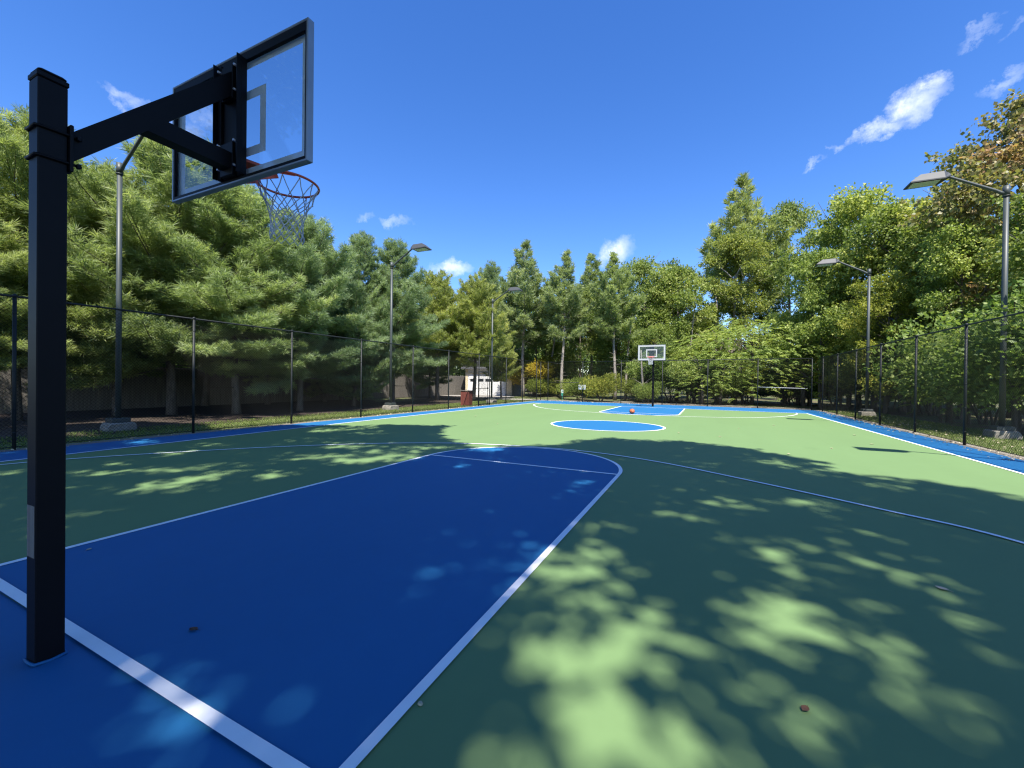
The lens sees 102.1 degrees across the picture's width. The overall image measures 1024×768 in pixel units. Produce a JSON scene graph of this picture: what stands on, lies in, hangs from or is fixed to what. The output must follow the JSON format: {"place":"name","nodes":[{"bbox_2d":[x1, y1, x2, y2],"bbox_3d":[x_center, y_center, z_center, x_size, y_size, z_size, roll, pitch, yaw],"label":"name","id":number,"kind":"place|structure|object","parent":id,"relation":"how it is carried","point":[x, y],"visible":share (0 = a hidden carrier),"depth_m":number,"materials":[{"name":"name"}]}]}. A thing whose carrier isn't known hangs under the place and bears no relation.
{"place":"outdoors","nodes":[
{"label":"outdoors","id":0,"kind":"place"},
{"bbox_2d":[0,400,535,449],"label":"lawn strip","id":1,"kind":"object","parent":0,"point":[272,421],"visible":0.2,"depth_m":12.80,"materials":[{"name":"green plant"}]},
{"bbox_2d":[442,395,574,400],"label":"driveway","id":2,"kind":"structure","parent":0,"point":[495,397],"depth_m":37.45,"materials":[{"name":"grey asphalt"}]},
{"bbox_2d":[0,400,1023,767],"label":"court border","id":3,"kind":"object","parent":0,"point":[78,704],"visible":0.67,"depth_m":1.82,"materials":[{"name":"blue paint"}]},
{"bbox_2d":[23,17,319,666],"bbox_3d":[-2.024,-0.256,2.833,1.296,4.135,1.307,1,0,-18],"label":"basketball hoop","id":4,"kind":"object","parent":3,"relation":"on","point":[58,146],"visible":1,"depth_m":2.14,"materials":[{"name":"black metal"}]},
{"bbox_2d":[0,403,1023,767],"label":"court surface","id":5,"kind":"object","parent":3,"relation":"on","point":[650,613],"visible":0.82,"depth_m":2.92,"materials":[{"name":"green paint"}]},
{"bbox_2d":[0,578,309,767],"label":"court line","id":6,"kind":"object","parent":5,"relation":"on","point":[265,751],"visible":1,"depth_m":1.85,"materials":[{"name":"white paint"}]},
{"bbox_2d":[0,455,428,565],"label":"court line","id":7,"kind":"object","parent":5,"relation":"on","point":[13,561],"visible":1,"depth_m":4.33,"materials":[{"name":"white paint"}]},
{"bbox_2d":[0,403,527,461],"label":"court line","id":8,"kind":"object","parent":5,"relation":"on","point":[231,435],"visible":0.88,"depth_m":10.21,"materials":[{"name":"white paint"}]},
{"bbox_2d":[0,447,618,767],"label":"key paint","id":9,"kind":"object","parent":5,"relation":"on","point":[334,621],"visible":1,"depth_m":2.94,"materials":[{"name":"blue paint"}]},
{"bbox_2d":[431,454,618,474],"bbox_3d":[0.042,1.396,7.268,3.610,0.001,0.058,1,0,25],"label":"court line","id":10,"kind":"object","parent":9,"relation":"on","point":[526,464],"visible":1,"depth_m":7.12,"materials":[{"name":"white paint"}]},
{"bbox_2d":[429,447,622,474],"bbox_3d":[0.440,1.397,8.113,3.668,0.001,1.870,1,0,25],"label":"court line","id":11,"kind":"object","parent":9,"relation":"on","point":[620,469],"visible":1,"depth_m":8.27,"materials":[{"name":"white paint"}]},
{"bbox_2d":[339,475,619,767],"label":"court line","id":12,"kind":"object","parent":5,"relation":"on","point":[356,757],"visible":1,"depth_m":2.12,"materials":[{"name":"white paint"}]},
{"bbox_2d":[0,443,1023,543],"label":"court line","id":13,"kind":"object","parent":5,"relation":"on","point":[672,464],"visible":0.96,"depth_m":6.13,"materials":[{"name":"white paint"}]},
{"bbox_2d":[553,420,662,430],"bbox_3d":[3.192,1.399,14.041,3.720,0.001,3.320,1,0,25],"label":"circle","id":14,"kind":"object","parent":5,"relation":"on","point":[606,425],"visible":0.97,"depth_m":13.85,"materials":[{"name":"blue paint"}]},
{"bbox_2d":[551,420,664,430],"bbox_3d":[3.192,1.395,14.041,3.788,0.001,3.388,1,0,25],"label":"court line","id":15,"kind":"object","parent":14,"relation":"on","point":[604,430],"visible":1,"depth_m":14.04,"materials":[{"name":"white paint"}]},
{"bbox_2d":[601,406,683,415],"bbox_3d":[6.957,1.398,21.780,3.680,0.001,6.550,1,0,25],"label":"key paint","id":16,"kind":"object","parent":5,"relation":"on","point":[649,410],"visible":0.94,"depth_m":21.36,"materials":[{"name":"blue paint"}]},
{"bbox_2d":[806,413,1023,473],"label":"court line","id":17,"kind":"object","parent":5,"relation":"on","point":[932,448],"visible":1,"depth_m":9.34,"materials":[{"name":"white paint"}]},
{"bbox_2d":[638,345,665,406],"bbox_3d":[8.437,-0.228,25.126,1.335,4.259,1.346,1,0,-18],"label":"basketball hoop","id":18,"kind":"object","parent":3,"relation":"on","point":[651,349],"visible":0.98,"depth_m":25.04,"materials":[{"name":"black glass"}]},
{"bbox_2d":[0,400,1023,459],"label":"court edge gravel","id":19,"kind":"structure","parent":0,"point":[960,443],"depth_m":11.29,"materials":[{"name":"gravel"},{"name":"grey gravel"}]},
{"bbox_2d":[819,311,1023,456],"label":"chain link fence","id":20,"kind":"object","parent":19,"relation":"on","point":[964,397],"visible":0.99,"depth_m":12.05,"materials":[{"name":"black metal"}]},
{"bbox_2d":[0,0,1023,372],"label":"sky","id":21,"kind":"structure","parent":0,"point":[468,131],"materials":[{"name":"blue"}]},
{"bbox_2d":[10,389,1023,436],"bbox_3d":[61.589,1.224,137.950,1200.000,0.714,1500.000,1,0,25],"label":"ground","id":22,"kind":"structure","parent":0,"point":[682,397],"depth_m":32.67,"materials":[{"name":"green plant"}]},
{"bbox_2d":[0,234,74,375],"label":"pine tree","id":23,"kind":"object","parent":22,"relation":"on","point":[7,259],"visible":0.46,"depth_m":11.64,"materials":[{"name":"green plant"}]},
{"bbox_2d":[0,103,168,420],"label":"pine tree","id":24,"kind":"object","parent":22,"relation":"on","point":[14,147],"visible":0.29,"depth_m":12.87,"materials":[{"name":"green plant"}]},
{"bbox_2d":[4,155,195,415],"bbox_3d":[-14.709,-3.419,15.500,5.498,9.808,5.987,1,0,27],"label":"pine tree","id":25,"kind":"object","parent":22,"relation":"on","point":[77,295],"visible":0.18,"depth_m":14.22,"materials":[{"name":"green plant"}]},
{"bbox_2d":[100,135,143,431],"bbox_3d":[-9.897,-2.538,10.901,2.513,8.265,0.633,1,0,25],"label":"lamp post","id":26,"kind":"object","parent":22,"relation":"on","point":[120,167],"visible":0.77,"depth_m":11.27,"materials":[{"name":"metal"}]},
{"bbox_2d":[4,135,322,414],"bbox_3d":[-13.285,-4.191,16.613,10.144,11.463,9.768,1,0,-2],"label":"pine tree","id":27,"kind":"object","parent":22,"relation":"on","point":[147,201],"visible":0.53,"depth_m":14.18,"materials":[{"name":"green plant"}]},
{"bbox_2d":[175,229,214,405],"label":"pine tree","id":28,"kind":"object","parent":22,"relation":"on","point":[205,391],"depth_m":21.48,"materials":[{"name":"brown plant"}]},
{"bbox_2d":[0,367,465,413],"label":"wooden fence","id":29,"kind":"object","parent":22,"relation":"on","point":[185,389],"visible":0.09,"depth_m":20.93,"materials":[{"name":"brown wood"}]},
{"bbox_2d":[2,205,469,391],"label":"pine backdrop woods","id":30,"kind":"object","parent":22,"relation":"on","point":[446,372],"depth_m":49.68,"materials":[{"name":"green plant"}]},
{"bbox_2d":[0,396,477,442],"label":"needle bed","id":31,"kind":"object","parent":22,"relation":"on","point":[267,409],"visible":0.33,"depth_m":16.79,"materials":[{"name":"brown plant"}]},
{"bbox_2d":[82,172,359,413],"bbox_3d":[-11.157,-3.537,17.024,8.327,10.129,9.068,1,0,22],"label":"pine tree","id":32,"kind":"object","parent":31,"relation":"on","point":[254,212],"visible":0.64,"depth_m":15.32,"materials":[{"name":"green plant"}]},
{"bbox_2d":[213,211,389,410],"bbox_3d":[-9.794,-3.284,19.267,7.966,9.597,7.670,0,0,-34],"label":"pine tree","id":33,"kind":"object","parent":31,"relation":"on","point":[334,278],"visible":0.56,"depth_m":17.91,"materials":[{"name":"green plant"}]},
{"bbox_2d":[288,244,350,401],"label":"pine tree","id":34,"kind":"object","parent":31,"relation":"on","point":[314,387],"visible":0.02,"depth_m":25.98,"materials":[{"name":"green plant"}]},
{"bbox_2d":[319,229,416,405],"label":"pine tree","id":35,"kind":"object","parent":31,"relation":"on","point":[365,259],"visible":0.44,"depth_m":22.52,"materials":[{"name":"green plant"}]},
{"bbox_2d":[342,237,450,402],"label":"pine tree","id":36,"kind":"object","parent":31,"relation":"on","point":[410,329],"visible":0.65,"depth_m":24.07,"materials":[{"name":"green plant"}]},
{"bbox_2d":[400,268,480,399],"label":"pine tree","id":37,"kind":"object","parent":31,"relation":"on","point":[441,294],"visible":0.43,"depth_m":29.48,"materials":[{"name":"green plant"}]},
{"bbox_2d":[229,227,306,404],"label":"pine tree","id":38,"kind":"object","parent":22,"relation":"on","point":[267,401],"depth_m":22.50,"materials":[{"name":"green plant"}]},
{"bbox_2d":[0,294,538,449],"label":"chain link fence","id":39,"kind":"object","parent":22,"relation":"on","point":[14,358],"visible":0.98,"depth_m":11.71,"materials":[{"name":"black metal"}]},
{"bbox_2d":[478,371,488,404],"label":"fence gate","id":40,"kind":"structure","parent":39,"relation":"attached to","point":[483,388],"depth_m":24.95,"materials":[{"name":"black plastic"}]},
{"bbox_2d":[382,243,431,409],"bbox_3d":[-5.135,-2.536,20.077,2.513,8.265,0.633,1,0,25],"label":"lamp post","id":41,"kind":"object","parent":22,"relation":"on","point":[420,247],"visible":0.9,"depth_m":20.43,"materials":[{"name":"grey metal"}]},
{"bbox_2d":[406,333,458,397],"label":"pine tree","id":42,"kind":"object","parent":22,"relation":"on","point":[423,380],"visible":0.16,"depth_m":34.52,"materials":[{"name":"green plant"}]},
{"bbox_2d":[460,390,472,405],"bbox_3d":[-2.724,0.832,24.818,0.620,1.032,0.620,1,0,17],"label":"trash can","id":43,"kind":"object","parent":22,"relation":"on","point":[467,397],"visible":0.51,"depth_m":24.57,"materials":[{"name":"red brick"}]},
{"bbox_2d":[433,272,517,400],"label":"pine tree","id":44,"kind":"object","parent":22,"relation":"on","point":[478,291],"visible":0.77,"depth_m":29.78,"materials":[{"name":"green plant"}]},
{"bbox_2d":[461,358,520,395],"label":"garage","id":45,"kind":"structure","parent":22,"relation":"on","point":[509,386],"depth_m":42.53,"materials":[{"name":"white"}]},
{"bbox_2d":[468,374,504,395],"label":"door","id":46,"kind":"structure","parent":45,"relation":"in","point":[497,384],"depth_m":42.48,"materials":[{"name":"white"}]},
{"bbox_2d":[466,259,521,351],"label":"pine tree","id":47,"kind":"object","parent":22,"relation":"on","point":[490,274],"visible":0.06,"depth_m":46.82,"materials":[{"name":"green plant"}]},
{"bbox_2d":[483,334,520,397],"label":"pine tree","id":48,"kind":"object","parent":22,"relation":"on","point":[500,369],"visible":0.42,"depth_m":34.43,"materials":[{"name":"green plant"}]},
{"bbox_2d":[486,287,522,402],"bbox_3d":[-0.535,-2.412,27.804,2.438,8.017,0.614,1,0,25],"label":"lamp post","id":49,"kind":"object","parent":22,"relation":"on","point":[514,289],"visible":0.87,"depth_m":28.14,"materials":[{"name":"grey metal"}]},
{"bbox_2d":[0,395,1023,454],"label":"grass","id":50,"kind":"structure","parent":22,"relation":"on","point":[381,411],"depth_m":13.45,"materials":[{"name":"green plant"}]},
{"bbox_2d":[11,400,1023,460],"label":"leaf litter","id":51,"kind":"object","parent":22,"relation":"on","point":[794,408],"visible":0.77,"depth_m":12.94,"materials":[{"name":"brown plant"}]},
{"bbox_2d":[495,239,553,396],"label":"pine tree","id":52,"kind":"object","parent":22,"relation":"on","point":[525,276],"visible":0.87,"depth_m":37.83,"materials":[{"name":"green plant"}]},
{"bbox_2d":[506,313,560,393],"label":"leafy tree","id":53,"kind":"object","parent":22,"relation":"on","point":[546,352],"visible":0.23,"depth_m":42.51,"materials":[{"name":"green plant"}]},
{"bbox_2d":[507,356,564,395],"bbox_3d":[2.845,-0.660,40.766,7.044,4.165,7.060,1,0,-21],"label":"bush","id":54,"kind":"object","parent":22,"relation":"on","point":[544,359],"visible":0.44,"depth_m":39.10,"materials":[{"name":"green plant"}]},
{"bbox_2d":[523,377,565,396],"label":"bush","id":55,"kind":"object","parent":22,"relation":"on","point":[547,385],"visible":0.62,"depth_m":37.20,"materials":[{"name":"green plant"}]},
{"bbox_2d":[536,249,597,398],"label":"pine tree","id":56,"kind":"object","parent":22,"relation":"on","point":[559,305],"visible":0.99,"depth_m":35.28,"materials":[{"name":"green plant"}]},
{"bbox_2d":[557,377,588,399],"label":"bush","id":57,"kind":"object","parent":22,"relation":"on","point":[572,390],"visible":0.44,"depth_m":33.62,"materials":[{"name":"green plant"}]},
{"bbox_2d":[545,286,602,381],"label":"leafy tree","id":58,"kind":"object","parent":22,"relation":"on","point":[571,356],"visible":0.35,"depth_m":39.53,"materials":[{"name":"green plant"}]},
{"bbox_2d":[567,252,608,394],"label":"pine tree","id":59,"kind":"object","parent":22,"relation":"on","point":[587,275],"visible":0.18,"depth_m":43.51,"materials":[{"name":"green plant"}]},
{"bbox_2d":[588,251,646,400],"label":"pine tree","id":60,"kind":"object","parent":22,"relation":"on","point":[615,309],"visible":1,"depth_m":34.12,"materials":[{"name":"green plant"}]},
{"bbox_2d":[586,318,648,398],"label":"leafy tree","id":61,"kind":"object","parent":22,"relation":"on","point":[603,345],"visible":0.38,"depth_m":37.00,"materials":[{"name":"green plant"}]},
{"bbox_2d":[624,314,632,399],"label":"tree trunk","id":62,"kind":"object","parent":22,"relation":"on","point":[625,394],"visible":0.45,"depth_m":35.97,"materials":[{"name":"grey plant"}]},
{"bbox_2d":[618,379,649,401],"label":"bush","id":63,"kind":"object","parent":22,"relation":"on","point":[627,389],"visible":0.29,"depth_m":32.75,"materials":[{"name":"green plant"}]},
{"bbox_2d":[603,252,689,372],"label":"leafy tree","id":64,"kind":"object","parent":22,"relation":"on","point":[639,273],"visible":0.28,"depth_m":38.50,"materials":[{"name":"green plant"}]},
{"bbox_2d":[631,380,666,402],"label":"bush","id":65,"kind":"object","parent":22,"relation":"on","point":[645,389],"visible":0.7,"depth_m":30.47,"materials":[{"name":"green plant"}]},
{"bbox_2d":[628,323,678,400],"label":"leafy tree","id":66,"kind":"object","parent":22,"relation":"on","point":[650,333],"visible":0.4,"depth_m":34.53,"materials":[{"name":"green plant"}]},
{"bbox_2d":[624,353,711,402],"bbox_3d":[12.114,-0.422,32.481,6.256,3.999,6.242,1,0,2],"label":"bush","id":67,"kind":"object","parent":22,"relation":"on","point":[632,368],"visible":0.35,"depth_m":32.40,"materials":[{"name":"green plant"}]},
{"bbox_2d":[540,357,812,409],"bbox_3d":[9.846,0.034,28.405,17.555,3.385,0.076,1,0,30],"label":"chain link fence","id":68,"kind":"object","parent":22,"relation":"on","point":[612,392],"visible":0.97,"depth_m":27.39,"materials":[{"name":"black metal"}]},
{"bbox_2d":[636,261,733,400],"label":"leafy tree","id":69,"kind":"object","parent":22,"relation":"on","point":[676,280],"visible":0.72,"depth_m":35.76,"materials":[{"name":"green plant"}]},
{"bbox_2d":[575,400,810,409],"bbox_3d":[10.912,1.423,29.851,17.377,0.001,3.444,1,0,30],"label":"leaf litter strip","id":70,"kind":"object","parent":22,"relation":"on","point":[695,404],"visible":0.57,"depth_m":28.73,"materials":[{"name":"brown plant"}]},
{"bbox_2d":[578,372,624,401],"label":"bush","id":71,"kind":"object","parent":70,"relation":"on","point":[606,382],"visible":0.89,"depth_m":31.20,"materials":[{"name":"green plant"}]},
{"bbox_2d":[686,299,699,401],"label":"tree trunk","id":72,"kind":"object","parent":22,"relation":"on","point":[692,323],"visible":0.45,"depth_m":35.12,"materials":[{"name":"grey plant"}]},
{"bbox_2d":[679,311,723,392],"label":"leafy tree","id":73,"kind":"object","parent":22,"relation":"on","point":[689,317],"visible":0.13,"depth_m":41.22,"materials":[{"name":"green plant"}]},
{"bbox_2d":[660,355,747,403],"bbox_3d":[14.062,-0.268,30.868,6.319,3.737,6.334,1,0,29],"label":"bush","id":74,"kind":"object","parent":22,"relation":"on","point":[671,372],"visible":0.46,"depth_m":29.62,"materials":[{"name":"green plant"}]},
{"bbox_2d":[685,374,742,404],"bbox_3d":[15.040,0.422,30.843,3.612,2.296,4.285,0,0,-31],"label":"bush","id":75,"kind":"object","parent":22,"relation":"on","point":[724,390],"visible":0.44,"depth_m":29.71,"materials":[{"name":"green plant"}]},
{"bbox_2d":[666,351,765,404],"bbox_3d":[14.431,-0.353,29.791,6.299,4.088,6.350,1,0,25],"label":"sumac","id":76,"kind":"object","parent":22,"relation":"on","point":[702,389],"visible":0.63,"depth_m":28.91,"materials":[{"name":"leaves"},{"name":"brown bark"}]},
{"bbox_2d":[698,229,778,361],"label":"leafy tree","id":77,"kind":"object","parent":22,"relation":"on","point":[734,244],"visible":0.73,"depth_m":36.73,"materials":[{"name":"green plant"}]},
{"bbox_2d":[683,171,804,398],"bbox_3d":[22.213,-9.519,40.477,9.405,22.787,9.746,0,0,-45],"label":"pine tree","id":78,"kind":"object","parent":22,"relation":"on","point":[736,213],"visible":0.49,"depth_m":39.40,"materials":[{"name":"green plant"}]},
{"bbox_2d":[658,318,836,404],"bbox_3d":[17.616,-1.571,31.195,11.332,6.620,11.377,1,0,40],"label":"sumac","id":79,"kind":"object","parent":22,"relation":"on","point":[739,332],"visible":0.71,"depth_m":29.12,"materials":[{"name":"green plant"}]},
{"bbox_2d":[727,373,777,402],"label":"bush","id":80,"kind":"object","parent":22,"relation":"on","point":[760,395],"visible":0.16,"depth_m":32.07,"materials":[{"name":"green plant"}]},
{"bbox_2d":[497,217,1021,411],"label":"distant woods","id":81,"kind":"object","parent":22,"relation":"on","point":[587,365],"visible":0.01,"depth_m":58.88,"materials":[{"name":"green plant"}]},
{"bbox_2d":[744,198,826,401],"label":"leafy tree","id":82,"kind":"object","parent":22,"relation":"on","point":[789,215],"visible":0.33,"depth_m":39.37,"materials":[{"name":"green plant"}]},
{"bbox_2d":[749,367,844,404],"bbox_3d":[21.051,0.142,31.039,7.141,3.062,6.020,1,0,35],"label":"bush","id":83,"kind":"object","parent":22,"relation":"on","point":[774,381],"visible":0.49,"depth_m":30.07,"materials":[{"name":"green plant"}]},
{"bbox_2d":[771,378,823,404],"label":"bush","id":84,"kind":"object","parent":22,"relation":"on","point":[814,390],"visible":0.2,"depth_m":29.84,"materials":[{"name":"green plant"}]},
{"bbox_2d":[733,344,870,405],"bbox_3d":[21.132,-0.544,30.180,8.898,4.693,8.971,1,0,-12],"label":"sumac","id":85,"kind":"object","parent":22,"relation":"on","point":[802,390],"visible":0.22,"depth_m":28.95,"materials":[{"name":"green plant"}]},
{"bbox_2d":[763,241,867,407],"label":"leafy tree","id":86,"kind":"object","parent":22,"relation":"on","point":[817,300],"visible":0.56,"depth_m":26.70,"materials":[{"name":"green plant"}]},
{"bbox_2d":[795,367,861,404],"bbox_3d":[24.009,-0.053,31.506,6.089,3.560,5.132,1,0,-9],"label":"bush","id":87,"kind":"object","parent":22,"relation":"on","point":[825,385],"visible":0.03,"depth_m":30.66,"materials":[{"name":"green plant"}]},
{"bbox_2d":[807,357,870,405],"bbox_3d":[24.805,-0.707,30.797,4.880,5.147,4.920,0,0,-29],"label":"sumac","id":88,"kind":"object","parent":22,"relation":"on","point":[849,404],"visible":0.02,"depth_m":30.78,"materials":[{"name":"green plant"}]},
{"bbox_2d":[764,181,920,406],"bbox_3d":[24.465,-6.121,29.134,11.052,16.224,11.073,1,0,5],"label":"leafy tree","id":89,"kind":"object","parent":22,"relation":"on","point":[850,210],"visible":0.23,"depth_m":27.75,"materials":[{"name":"green plant"}]},
{"bbox_2d":[814,258,875,415],"bbox_3d":[16.522,-2.202,20.580,2.463,8.100,0.620,1,0,25],"label":"lamp post","id":90,"kind":"object","parent":22,"relation":"on","point":[829,262],"visible":0.84,"depth_m":20.15,"materials":[{"name":"grey metal"}]},
{"bbox_2d":[826,366,895,408],"bbox_3d":[23.902,-0.235,26.592,5.704,3.977,5.690,1,0,-2],"label":"bush","id":91,"kind":"object","parent":22,"relation":"on","point":[852,388],"depth_m":27.36,"materials":[{"name":"green plant"}]},
{"bbox_2d":[820,322,912,411],"bbox_3d":[21.071,-0.841,24.125,4.832,5.436,4.871,1,0,-5],"label":"sumac","id":92,"kind":"object","parent":22,"relation":"on","point":[843,351],"visible":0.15,"depth_m":24.35,"materials":[{"name":"green plant"}]},
{"bbox_2d":[824,271,958,413],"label":"leafy tree","id":93,"kind":"object","parent":22,"relation":"on","point":[858,320],"visible":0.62,"depth_m":21.85,"materials":[{"name":"green plant"}]},
{"bbox_2d":[805,189,989,411],"bbox_3d":[22.078,-4.380,23.605,8.816,12.607,7.535,1,0,33],"label":"leafy tree","id":94,"kind":"object","parent":22,"relation":"on","point":[889,233],"visible":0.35,"depth_m":23.72,"materials":[{"name":"green plant"}]},
{"bbox_2d":[858,319,944,414],"bbox_3d":[21.369,-0.772,22.181,4.411,5.317,4.447,0,0,-41],"label":"sumac","id":95,"kind":"object","parent":22,"relation":"on","point":[909,402],"visible":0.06,"depth_m":21.91,"materials":[{"name":"green plant"}]},
{"bbox_2d":[859,344,944,415],"bbox_3d":[21.156,-0.195,21.384,5.560,3.886,5.573,0,0,-37],"label":"bush","id":96,"kind":"object","parent":22,"relation":"on","point":[904,386],"visible":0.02,"depth_m":21.48,"materials":[{"name":"green plant"}]},
{"bbox_2d":[871,197,984,411],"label":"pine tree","id":97,"kind":"object","parent":22,"relation":"on","point":[921,284],"visible":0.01,"depth_m":23.96,"materials":[{"name":"green plant"}]},
{"bbox_2d":[862,278,1023,434],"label":"bush","id":98,"kind":"object","parent":22,"relation":"on","point":[947,317],"visible":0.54,"depth_m":13.39,"materials":[{"name":"green plant"}]},
{"bbox_2d":[898,214,1017,418],"bbox_3d":[21.447,-2.985,19.343,5.458,9.690,5.838,1,0,14],"label":"leafy tree","id":99,"kind":"object","parent":22,"relation":"on","point":[947,245],"visible":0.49,"depth_m":19.04,"materials":[{"name":"green plant"}]},
{"bbox_2d":[895,326,1022,424],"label":"sumac","id":100,"kind":"object","parent":22,"relation":"on","point":[949,414],"visible":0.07,"depth_m":17.47,"materials":[{"name":"green plant"}]},
{"bbox_2d":[897,88,1023,417],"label":"leafy tree","id":101,"kind":"object","parent":22,"relation":"on","point":[984,164],"visible":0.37,"depth_m":19.06,"materials":[{"name":"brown plant"}]},
{"bbox_2d":[897,331,1023,424],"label":"bush","id":102,"kind":"object","parent":22,"relation":"on","point":[974,411],"visible":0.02,"depth_m":16.89,"materials":[{"name":"green plant"}]},
{"bbox_2d":[903,171,1022,439],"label":"lamp post","id":103,"kind":"object","parent":22,"relation":"on","point":[929,179],"visible":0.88,"depth_m":11.96,"materials":[{"name":"grey metal"}]},
{"bbox_2d":[934,296,1023,431],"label":"sumac","id":104,"kind":"object","parent":22,"relation":"on","point":[1012,404],"visible":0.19,"depth_m":13.28,"materials":[{"name":"green plant"}]},
{"bbox_2d":[964,191,1023,324],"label":"leafy tree","id":105,"kind":"object","parent":22,"relation":"on","point":[1016,254],"visible":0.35,"depth_m":15.73,"materials":[{"name":"green plant"}]},
{"bbox_2d":[825,410,1023,456],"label":"grass verge","id":106,"kind":"object","parent":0,"point":[870,420],"depth_m":12.72,"materials":[{"name":"plant"}]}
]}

